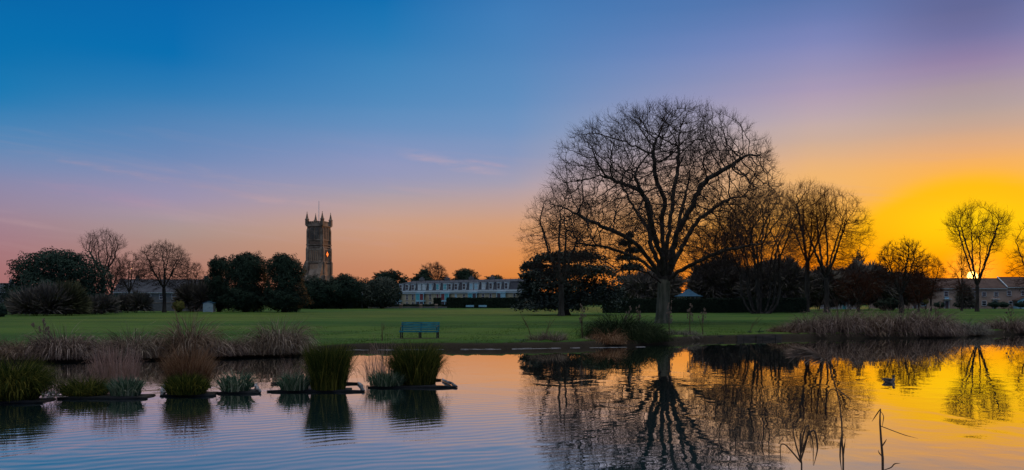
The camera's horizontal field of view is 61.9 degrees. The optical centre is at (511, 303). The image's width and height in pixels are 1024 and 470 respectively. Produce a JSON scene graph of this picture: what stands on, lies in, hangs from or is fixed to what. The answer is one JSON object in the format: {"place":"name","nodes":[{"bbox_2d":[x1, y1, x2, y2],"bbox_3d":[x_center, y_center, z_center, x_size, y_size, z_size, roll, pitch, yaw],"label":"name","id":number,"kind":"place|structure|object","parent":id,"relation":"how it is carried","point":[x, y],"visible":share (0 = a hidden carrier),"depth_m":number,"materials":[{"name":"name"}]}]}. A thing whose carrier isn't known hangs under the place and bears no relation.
{"place":"outdoors","nodes":[
{"label":"outdoors","id":0,"kind":"place"},
{"bbox_2d":[52,366,86,392],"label":"dry grass","id":1,"kind":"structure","parent":0,"point":[66,378],"depth_m":21.29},
{"bbox_2d":[300,211,332,281],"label":"church tower","id":2,"kind":"structure","parent":0,"point":[318,260],"depth_m":426.00,"materials":[{"name":"stone"}]},
{"bbox_2d":[0,334,1023,469],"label":"pond water","id":3,"kind":"structure","parent":0,"point":[952,403],"depth_m":17.15,"materials":[{"name":"liquid"}]},
{"bbox_2d":[0,398,55,402],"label":"planting raft","id":4,"kind":"object","parent":3,"relation":"on","point":[40,400],"visible":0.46,"depth_m":19.23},
{"bbox_2d":[0,354,69,403],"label":"sedge tuft","id":5,"kind":"object","parent":4,"relation":"on","point":[27,383],"visible":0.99,"depth_m":19.41,"materials":[{"name":"plant"}]},
{"bbox_2d":[57,394,154,398],"bbox_3d":[-10.104,2.254,21.367,2.196,0.152,3.560,0,0,-25],"label":"planting raft","id":6,"kind":"object","parent":3,"relation":"on","point":[140,396],"visible":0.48,"depth_m":20.09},
{"bbox_2d":[49,371,110,397],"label":"sedge tuft","id":7,"kind":"object","parent":6,"relation":"on","point":[95,387],"visible":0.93,"depth_m":20.30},
{"bbox_2d":[77,337,148,384],"bbox_3d":[-10.359,1.518,22.280,2.040,1.366,1.816,0,0,-27],"label":"reed stand","id":8,"kind":"object","parent":6,"relation":"on","point":[114,374],"visible":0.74,"depth_m":22.25,"materials":[{"name":"plant"}]},
{"bbox_2d":[104,373,145,395],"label":"iris clump","id":9,"kind":"object","parent":6,"relation":"on","point":[121,387],"visible":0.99,"depth_m":20.26,"materials":[{"name":"green plant"}]},
{"bbox_2d":[160,385,217,396],"bbox_3d":[-8.271,2.244,21.926,1.429,0.172,3.041,0,0,-22],"label":"planting raft","id":10,"kind":"object","parent":3,"relation":"on","point":[208,393],"visible":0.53,"depth_m":20.71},
{"bbox_2d":[156,371,215,395],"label":"iris clump","id":11,"kind":"object","parent":10,"relation":"on","point":[185,385],"visible":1,"depth_m":20.57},
{"bbox_2d":[150,338,223,385],"bbox_3d":[-8.265,1.493,21.591,2.011,1.417,2.138,0,0,0],"label":"rusty tuft","id":12,"kind":"object","parent":10,"relation":"on","point":[186,365],"visible":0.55,"depth_m":21.46,"materials":[{"name":"plant"}]},
{"bbox_2d":[216,383,260,393],"bbox_3d":[-7.134,2.246,22.433,1.114,0.168,2.633,0,0,-16],"label":"planting raft","id":13,"kind":"object","parent":3,"relation":"on","point":[256,391],"visible":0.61,"depth_m":21.29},
{"bbox_2d":[212,367,261,391],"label":"iris clump","id":14,"kind":"object","parent":13,"relation":"in","point":[226,383],"visible":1,"depth_m":21.39,"materials":[{"name":"green plant"}]},
{"bbox_2d":[267,382,364,391],"bbox_3d":[-5.239,2.232,22.778,2.996,0.195,2.276,0,0,0],"label":"planting raft","id":15,"kind":"object","parent":3,"relation":"on","point":[338,390],"visible":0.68,"depth_m":21.68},
{"bbox_2d":[271,370,310,390],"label":"iris clump","id":16,"kind":"object","parent":15,"relation":"on","point":[292,383],"visible":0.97,"depth_m":21.61,"materials":[{"name":"green plant"}]},
{"bbox_2d":[286,340,369,390],"bbox_3d":[-4.688,1.566,22.002,2.209,1.271,2.101,0,0,0],"label":"sedge tuft","id":17,"kind":"object","parent":15,"relation":"on","point":[327,369],"visible":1,"depth_m":21.63,"materials":[{"name":"plant"}]},
{"bbox_2d":[355,344,391,382],"bbox_3d":[-3.686,1.581,24.032,1.583,1.241,1.564,0,0,-43],"label":"reed stand","id":18,"kind":"object","parent":3,"relation":"on","point":[373,364],"visible":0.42,"depth_m":24.00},
{"bbox_2d":[368,378,457,387],"bbox_3d":[-2.726,2.244,23.898,2.549,0.172,2.332,0,0,0],"label":"planting raft","id":19,"kind":"object","parent":3,"relation":"on","point":[431,385],"visible":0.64,"depth_m":22.76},
{"bbox_2d":[366,368,405,386],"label":"iris clump","id":20,"kind":"object","parent":19,"relation":"on","point":[381,379],"visible":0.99,"depth_m":22.74,"materials":[{"name":"green plant"}]},
{"bbox_2d":[371,339,458,384],"bbox_3d":[-2.629,1.548,23.404,2.185,1.345,2.285,0,0,38],"label":"sedge tuft","id":21,"kind":"object","parent":19,"relation":"on","point":[420,367],"visible":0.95,"depth_m":23.02,"materials":[{"name":"plant"}]},
{"bbox_2d":[779,424,817,469],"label":"foreground reed","id":22,"kind":"object","parent":3,"relation":"on","point":[801,449],"visible":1,"depth_m":6.62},
{"bbox_2d":[786,344,850,469],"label":"foreground reed","id":23,"kind":"object","parent":3,"relation":"on","point":[812,354],"visible":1,"depth_m":6.25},
{"bbox_2d":[872,409,914,469],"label":"foreground reed","id":24,"kind":"object","parent":3,"relation":"on","point":[882,454],"visible":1,"depth_m":5.99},
{"bbox_2d":[0,305,1023,361],"bbox_3d":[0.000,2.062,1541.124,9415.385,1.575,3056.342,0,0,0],"label":"ground","id":25,"kind":"structure","parent":0,"point":[18,325],"depth_m":77.83,"materials":[{"name":"plant"}]},
{"bbox_2d":[0,302,7,316],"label":"twiggy shrub","id":26,"kind":"object","parent":25,"relation":"on","point":[3,311],"visible":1,"depth_m":119.46,"materials":[{"name":"green plant"}]},
{"bbox_2d":[0,335,46,359],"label":"sedge tussock","id":27,"kind":"object","parent":25,"relation":"on","point":[13,352],"visible":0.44,"depth_m":32.91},
{"bbox_2d":[4,280,76,315],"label":"twiggy shrub","id":28,"kind":"object","parent":25,"relation":"on","point":[36,300],"visible":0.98,"depth_m":130.19,"materials":[{"name":"brown plant"}]},
{"bbox_2d":[0,247,120,313],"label":"holm oak","id":29,"kind":"object","parent":25,"relation":"on","point":[64,267],"visible":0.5,"depth_m":148.06,"materials":[{"name":"green plant"}]},
{"bbox_2d":[10,318,112,360],"bbox_3d":[-17.648,1.353,33.606,4.112,1.595,4.138,0,0,43],"label":"sedge tussock","id":30,"kind":"object","parent":25,"relation":"on","point":[62,348],"visible":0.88,"depth_m":32.94,"materials":[{"name":"plant"}]},
{"bbox_2d":[48,278,93,315],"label":"twiggy shrub","id":31,"kind":"object","parent":25,"relation":"on","point":[80,303],"visible":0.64,"depth_m":132.93,"materials":[{"name":"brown plant"}]},
{"bbox_2d":[74,293,123,313],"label":"twiggy shrub","id":32,"kind":"object","parent":25,"relation":"on","point":[103,303],"visible":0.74,"depth_m":145.22,"materials":[{"name":"brown plant"}]},
{"bbox_2d":[71,335,126,358],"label":"sedge tussock","id":33,"kind":"object","parent":25,"relation":"on","point":[94,347],"visible":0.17,"depth_m":33.67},
{"bbox_2d":[79,224,127,291],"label":"bare tree","id":34,"kind":"object","parent":25,"relation":"on","point":[106,246],"visible":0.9,"depth_m":157.66,"materials":[{"name":"brown plant"}]},
{"bbox_2d":[102,255,126,294],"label":"bare tree","id":35,"kind":"object","parent":25,"relation":"on","point":[117,274],"visible":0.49,"depth_m":165.29,"materials":[{"name":"brown plant"}]},
{"bbox_2d":[111,251,145,293],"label":"bare tree","id":36,"kind":"object","parent":25,"relation":"on","point":[128,262],"visible":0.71,"depth_m":183.48,"materials":[{"name":"brown plant"}]},
{"bbox_2d":[89,321,174,358],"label":"sedge tussock","id":37,"kind":"object","parent":25,"relation":"on","point":[146,349],"visible":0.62,"depth_m":33.98,"materials":[{"name":"plant"}]},
{"bbox_2d":[117,289,154,312],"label":"twiggy shrub","id":38,"kind":"object","parent":25,"relation":"on","point":[136,301],"visible":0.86,"depth_m":163.84,"materials":[{"name":"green plant"}]},
{"bbox_2d":[135,341,184,357],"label":"sedge tussock","id":39,"kind":"object","parent":25,"relation":"on","point":[164,353],"visible":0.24,"depth_m":34.30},
{"bbox_2d":[134,239,194,311],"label":"bare tree","id":40,"kind":"object","parent":25,"relation":"on","point":[152,268],"visible":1,"depth_m":167.29,"materials":[{"name":"brown plant"}]},
{"bbox_2d":[113,276,216,308],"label":"long building","id":41,"kind":"structure","parent":25,"relation":"on","point":[157,295],"depth_m":236.68,"materials":[{"name":"stone"}]},
{"bbox_2d":[138,303,202,310],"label":"boundary wall","id":42,"kind":"structure","parent":25,"relation":"on","point":[157,306],"depth_m":186.14,"materials":[{"name":"stone"}]},
{"bbox_2d":[171,300,184,311],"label":"round bush","id":43,"kind":"object","parent":25,"relation":"on","point":[179,306],"visible":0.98,"depth_m":167.51,"materials":[{"name":"green plant"}]},
{"bbox_2d":[131,303,252,358],"bbox_3d":[-13.397,0.958,35.096,4.712,2.384,4.848,0,0,30],"label":"sedge tussock","id":44,"kind":"object","parent":25,"relation":"on","point":[188,342],"visible":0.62,"depth_m":34.62,"materials":[{"name":"plant"}]},
{"bbox_2d":[181,261,205,311],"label":"bare tree","id":45,"kind":"object","parent":25,"relation":"on","point":[194,274],"visible":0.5,"depth_m":177.98,"materials":[{"name":"brown plant"}]},
{"bbox_2d":[172,278,215,311],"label":"twiggy shrub","id":46,"kind":"object","parent":25,"relation":"on","point":[191,295],"visible":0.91,"depth_m":174.75,"materials":[{"name":"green plant"}]},
{"bbox_2d":[203,301,215,311],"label":"garden shed","id":47,"kind":"structure","parent":25,"relation":"on","point":[209,306],"depth_m":172.00,"materials":[{"name":"metal"}]},
{"bbox_2d":[203,254,233,311],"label":"yew tree","id":48,"kind":"object","parent":25,"relation":"on","point":[215,269],"visible":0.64,"depth_m":175.00,"materials":[{"name":"green plant"}]},
{"bbox_2d":[190,334,257,356],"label":"sedge tussock","id":49,"kind":"object","parent":25,"relation":"on","point":[234,348],"visible":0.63,"depth_m":35.09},
{"bbox_2d":[216,250,271,311],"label":"yew tree","id":50,"kind":"object","parent":25,"relation":"on","point":[244,276],"visible":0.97,"depth_m":170.12,"materials":[{"name":"green plant"}]},
{"bbox_2d":[229,338,271,354],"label":"sedge tussock","id":51,"kind":"object","parent":25,"relation":"on","point":[250,351],"visible":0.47,"depth_m":35.75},
{"bbox_2d":[220,310,327,355],"bbox_3d":[-10.122,1.127,36.916,4.836,2.046,4.551,0,0,40],"label":"sedge tussock","id":52,"kind":"object","parent":25,"relation":"on","point":[275,341],"visible":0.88,"depth_m":36.40,"materials":[{"name":"plant"}]},
{"bbox_2d":[258,252,312,311],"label":"yew tree","id":53,"kind":"object","parent":25,"relation":"on","point":[285,272],"visible":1,"depth_m":168.25,"materials":[{"name":"green plant"}]},
{"bbox_2d":[299,273,332,308],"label":"yew tree","id":54,"kind":"object","parent":25,"relation":"on","point":[316,287],"visible":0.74,"depth_m":222.82,"materials":[{"name":"green plant"}]},
{"bbox_2d":[301,300,367,308],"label":"clipped hedge","id":55,"kind":"object","parent":25,"relation":"on","point":[358,306],"visible":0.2,"depth_m":237.87,"materials":[{"name":"green plant"}]},
{"bbox_2d":[321,273,365,308],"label":"yew tree","id":56,"kind":"object","parent":25,"relation":"on","point":[345,288],"visible":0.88,"depth_m":225.39,"materials":[{"name":"green plant"}]},
{"bbox_2d":[361,276,401,308],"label":"rounded tree","id":57,"kind":"object","parent":25,"relation":"on","point":[380,291],"visible":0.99,"depth_m":233.82,"materials":[{"name":"green plant"}]},
{"bbox_2d":[372,268,403,284],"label":"pine tree","id":58,"kind":"object","parent":25,"relation":"on","point":[391,273],"visible":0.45,"depth_m":308.73,"materials":[{"name":"green plant"}]},
{"bbox_2d":[368,306,446,307],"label":"park wall","id":59,"kind":"structure","parent":25,"relation":"on","point":[415,307],"depth_m":249.37,"materials":[{"name":"stone"}]},
{"bbox_2d":[399,322,439,337],"bbox_3d":[-5.042,1.460,46.557,2.120,0.900,0.666,0,0,5],"label":"park bench","id":60,"kind":"object","parent":25,"relation":"on","point":[436,326],"visible":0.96,"depth_m":46.74,"materials":[{"name":"paint"}]},
{"bbox_2d":[408,268,436,280],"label":"pine tree","id":61,"kind":"object","parent":25,"relation":"on","point":[424,273],"visible":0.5,"depth_m":320.22,"materials":[{"name":"green plant"}]},
{"bbox_2d":[419,262,449,279],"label":"bare tree","id":62,"kind":"object","parent":25,"relation":"on","point":[441,274],"visible":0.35,"depth_m":328.93,"materials":[{"name":"brown plant"}]},
{"bbox_2d":[395,275,534,304],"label":"mansard terrace","id":63,"kind":"structure","parent":25,"relation":"on","point":[422,290],"depth_m":289.69,"materials":[{"name":"white paint"}]},
{"bbox_2d":[415,293,425,304],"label":"bay window","id":64,"kind":"structure","parent":63,"relation":"in","point":[419,296],"depth_m":297.24,"materials":[{"name":"white paint"}]},
{"bbox_2d":[440,292,450,304],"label":"bay window","id":65,"kind":"structure","parent":63,"relation":"in","point":[444,295],"depth_m":290.35,"materials":[{"name":"white paint"}]},
{"bbox_2d":[452,268,480,279],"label":"pine tree","id":66,"kind":"object","parent":25,"relation":"on","point":[464,274],"visible":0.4,"depth_m":326.24,"materials":[{"name":"green plant"}]},
{"bbox_2d":[446,297,525,307],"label":"clipped hedge","id":67,"kind":"object","parent":25,"relation":"on","point":[476,302],"visible":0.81,"depth_m":252.77,"materials":[{"name":"green plant"}]},
{"bbox_2d":[523,331,549,340],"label":"sedge tussock","id":68,"kind":"object","parent":25,"relation":"on","point":[538,337],"visible":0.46,"depth_m":44.20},
{"bbox_2d":[535,330,570,340],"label":"sedge tussock","id":69,"kind":"object","parent":25,"relation":"on","point":[557,337],"visible":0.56,"depth_m":44.35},
{"bbox_2d":[517,178,607,315],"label":"bare tree","id":70,"kind":"object","parent":25,"relation":"on","point":[560,277],"visible":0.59,"depth_m":127.61,"materials":[{"name":"brown plant"}]},
{"bbox_2d":[509,249,627,314],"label":"cedar tree","id":71,"kind":"object","parent":25,"relation":"on","point":[596,292],"visible":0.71,"depth_m":135.96,"materials":[{"name":"green plant"}]},
{"bbox_2d":[587,329,630,344],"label":"sedge tussock","id":72,"kind":"object","parent":25,"relation":"on","point":[612,338],"visible":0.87,"depth_m":44.98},
{"bbox_2d":[563,306,667,343],"bbox_3d":[5.814,1.071,47.454,5.993,2.158,5.777,0,0,0],"label":"sedge tussock","id":73,"kind":"object","parent":25,"relation":"on","point":[636,331],"visible":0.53,"depth_m":46.60,"materials":[{"name":"plant"}]},
{"bbox_2d":[612,231,644,283],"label":"cedar tree","id":74,"kind":"object","parent":25,"relation":"on","point":[628,261],"visible":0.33,"depth_m":204.07,"materials":[{"name":"green plant"}]},
{"bbox_2d":[618,313,678,342],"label":"sedge tussock","id":75,"kind":"object","parent":25,"relation":"on","point":[661,335],"visible":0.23,"depth_m":48.00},
{"bbox_2d":[617,268,688,299],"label":"twiggy shrub","id":76,"kind":"object","parent":25,"relation":"on","point":[642,287],"visible":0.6,"depth_m":186.60,"materials":[{"name":"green plant"}]},
{"bbox_2d":[534,95,795,322],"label":"great bare tree","id":77,"kind":"object","parent":25,"relation":"on","point":[663,269],"visible":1,"depth_m":79.36,"materials":[{"name":"brown plant"}]},
{"bbox_2d":[665,326,703,338],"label":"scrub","id":78,"kind":"object","parent":25,"relation":"on","point":[688,333],"visible":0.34,"depth_m":52.03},
{"bbox_2d":[674,286,702,299],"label":"bandstand","id":79,"kind":"structure","parent":25,"relation":"on","point":[688,292],"depth_m":176.53,"materials":[{"name":"metal"}]},
{"bbox_2d":[601,297,806,312],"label":"clipped hedge","id":80,"kind":"object","parent":25,"relation":"on","point":[726,305],"visible":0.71,"depth_m":160.63,"materials":[{"name":"green plant"}]},
{"bbox_2d":[684,253,744,299],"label":"twiggy shrub","id":81,"kind":"object","parent":25,"relation":"on","point":[696,286],"visible":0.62,"depth_m":189.22,"materials":[{"name":"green plant"}]},
{"bbox_2d":[684,213,753,292],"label":"bare tree","id":82,"kind":"object","parent":25,"relation":"on","point":[715,262],"visible":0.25,"depth_m":188.18,"materials":[{"name":"brown plant"}]},
{"bbox_2d":[718,335,781,339],"bbox_3d":[14.439,2.215,53.417,5.547,0.470,0.347,0,0,-17],"label":"timber revetment","id":83,"kind":"object","parent":25,"relation":"on","point":[743,337],"visible":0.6,"depth_m":53.64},
{"bbox_2d":[714,179,808,313],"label":"multi stem tree","id":84,"kind":"object","parent":25,"relation":"on","point":[758,265],"visible":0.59,"depth_m":151.03,"materials":[{"name":"brown plant"}]},
{"bbox_2d":[732,255,811,302],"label":"twiggy shrub","id":85,"kind":"object","parent":25,"relation":"on","point":[792,284],"visible":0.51,"depth_m":180.69,"materials":[{"name":"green plant"}]},
{"bbox_2d":[765,320,811,333],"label":"sedge tussock","id":86,"kind":"object","parent":25,"relation":"on","point":[782,329],"visible":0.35,"depth_m":56.45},
{"bbox_2d":[778,175,841,311],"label":"bare tree","id":87,"kind":"object","parent":25,"relation":"on","point":[807,286],"visible":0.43,"depth_m":171.34,"materials":[{"name":"brown plant"}]},
{"bbox_2d":[778,306,844,336],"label":"sedge tussock","id":88,"kind":"object","parent":25,"relation":"on","point":[809,329],"visible":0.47,"depth_m":56.28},
{"bbox_2d":[804,264,850,309],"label":"twiggy shrub","id":89,"kind":"object","parent":25,"relation":"on","point":[817,289],"visible":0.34,"depth_m":193.30,"materials":[{"name":"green plant"}]},
{"bbox_2d":[780,182,876,312],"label":"bare tree","id":90,"kind":"object","parent":25,"relation":"on","point":[842,227],"visible":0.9,"depth_m":163.94,"materials":[{"name":"brown plant"}]},
{"bbox_2d":[799,301,885,336],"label":"sedge tussock","id":91,"kind":"object","parent":25,"relation":"on","point":[847,321],"visible":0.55,"depth_m":56.35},
{"bbox_2d":[830,266,885,311],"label":"bare tree","id":92,"kind":"object","parent":25,"relation":"on","point":[866,291],"visible":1,"depth_m":177.11,"materials":[{"name":"plant"}]},
{"bbox_2d":[831,257,899,309],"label":"twiggy shrub","id":93,"kind":"object","parent":25,"relation":"on","point":[888,292],"visible":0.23,"depth_m":197.89,"materials":[{"name":"plant"}]},
{"bbox_2d":[839,304,910,336],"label":"sedge tussock","id":94,"kind":"object","parent":25,"relation":"on","point":[878,318],"visible":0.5,"depth_m":56.34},
{"bbox_2d":[873,297,899,310],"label":"round bush","id":95,"kind":"object","parent":25,"relation":"on","point":[892,303],"visible":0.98,"depth_m":189.14,"materials":[{"name":"green plant"}]},
{"bbox_2d":[870,236,934,312],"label":"bare tree","id":96,"kind":"object","parent":25,"relation":"on","point":[903,269],"visible":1,"depth_m":159.41,"materials":[{"name":"brown plant"}]},
{"bbox_2d":[860,301,956,336],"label":"sedge tussock","id":97,"kind":"object","parent":25,"relation":"on","point":[903,324],"visible":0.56,"depth_m":56.37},
{"bbox_2d":[883,270,935,309],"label":"twiggy shrub","id":98,"kind":"object","parent":25,"relation":"on","point":[905,301],"visible":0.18,"depth_m":202.03,"materials":[{"name":"plant"}]},
{"bbox_2d":[907,298,929,308],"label":"terraced house","id":99,"kind":"structure","parent":25,"relation":"on","point":[921,307],"depth_m":235.00,"materials":[{"name":"brick"}]},
{"bbox_2d":[900,272,936,311],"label":"bare tree","id":100,"kind":"object","parent":25,"relation":"on","point":[920,299],"visible":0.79,"depth_m":171.48,"materials":[{"name":"plant"}]},
{"bbox_2d":[915,254,948,310],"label":"bare tree","id":101,"kind":"object","parent":25,"relation":"on","point":[940,264],"visible":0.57,"depth_m":184.38,"materials":[{"name":"plant"}]},
{"bbox_2d":[892,295,976,336],"bbox_3d":[27.879,0.793,57.564,6.272,2.714,6.113,0,0,0],"label":"sedge tussock","id":102,"kind":"object","parent":25,"relation":"on","point":[948,326],"visible":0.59,"depth_m":56.53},
{"bbox_2d":[930,278,954,308],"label":"terraced house","id":103,"kind":"structure","parent":25,"relation":"on","point":[947,298],"depth_m":235.00,"materials":[{"name":"brick"}]},
{"bbox_2d":[944,242,979,310],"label":"bare tree","id":104,"kind":"object","parent":25,"relation":"on","point":[963,270],"visible":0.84,"depth_m":189.91,"materials":[{"name":"plant"}]},
{"bbox_2d":[953,279,974,308],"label":"twiggy shrub","id":105,"kind":"object","parent":25,"relation":"on","point":[968,300],"visible":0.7,"depth_m":221.37,"materials":[{"name":"green plant"}]},
{"bbox_2d":[947,278,980,308],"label":"terraced house","id":106,"kind":"structure","parent":25,"relation":"on","point":[970,282],"depth_m":235.96,"materials":[{"name":"brick"}]},
{"bbox_2d":[955,319,996,334],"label":"reeds","id":107,"kind":"object","parent":25,"relation":"on","point":[975,329],"visible":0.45,"depth_m":58.96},
{"bbox_2d":[935,197,1018,311],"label":"bare tree","id":108,"kind":"object","parent":25,"relation":"on","point":[994,234],"visible":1,"depth_m":179.00,"materials":[{"name":"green plant"}]},
{"bbox_2d":[977,278,1007,308],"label":"terraced house","id":109,"kind":"structure","parent":25,"relation":"on","point":[993,289],"depth_m":235.00,"materials":[{"name":"brick"}]},
{"bbox_2d":[976,314,1023,332],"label":"reeds","id":110,"kind":"object","parent":25,"relation":"on","point":[1018,327],"visible":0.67,"depth_m":63.28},
{"bbox_2d":[997,276,1023,308],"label":"terraced house","id":111,"kind":"structure","parent":25,"relation":"on","point":[1015,295],"depth_m":235.00,"materials":[{"name":"brick"}]},
{"bbox_2d":[1003,219,1023,293],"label":"bare tree","id":112,"kind":"object","parent":25,"relation":"on","point":[1019,253],"visible":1,"depth_m":171.12,"materials":[{"name":"brown plant"}]},
{"bbox_2d":[0,0,1023,292],"label":"sky","id":113,"kind":"structure","parent":0,"point":[425,130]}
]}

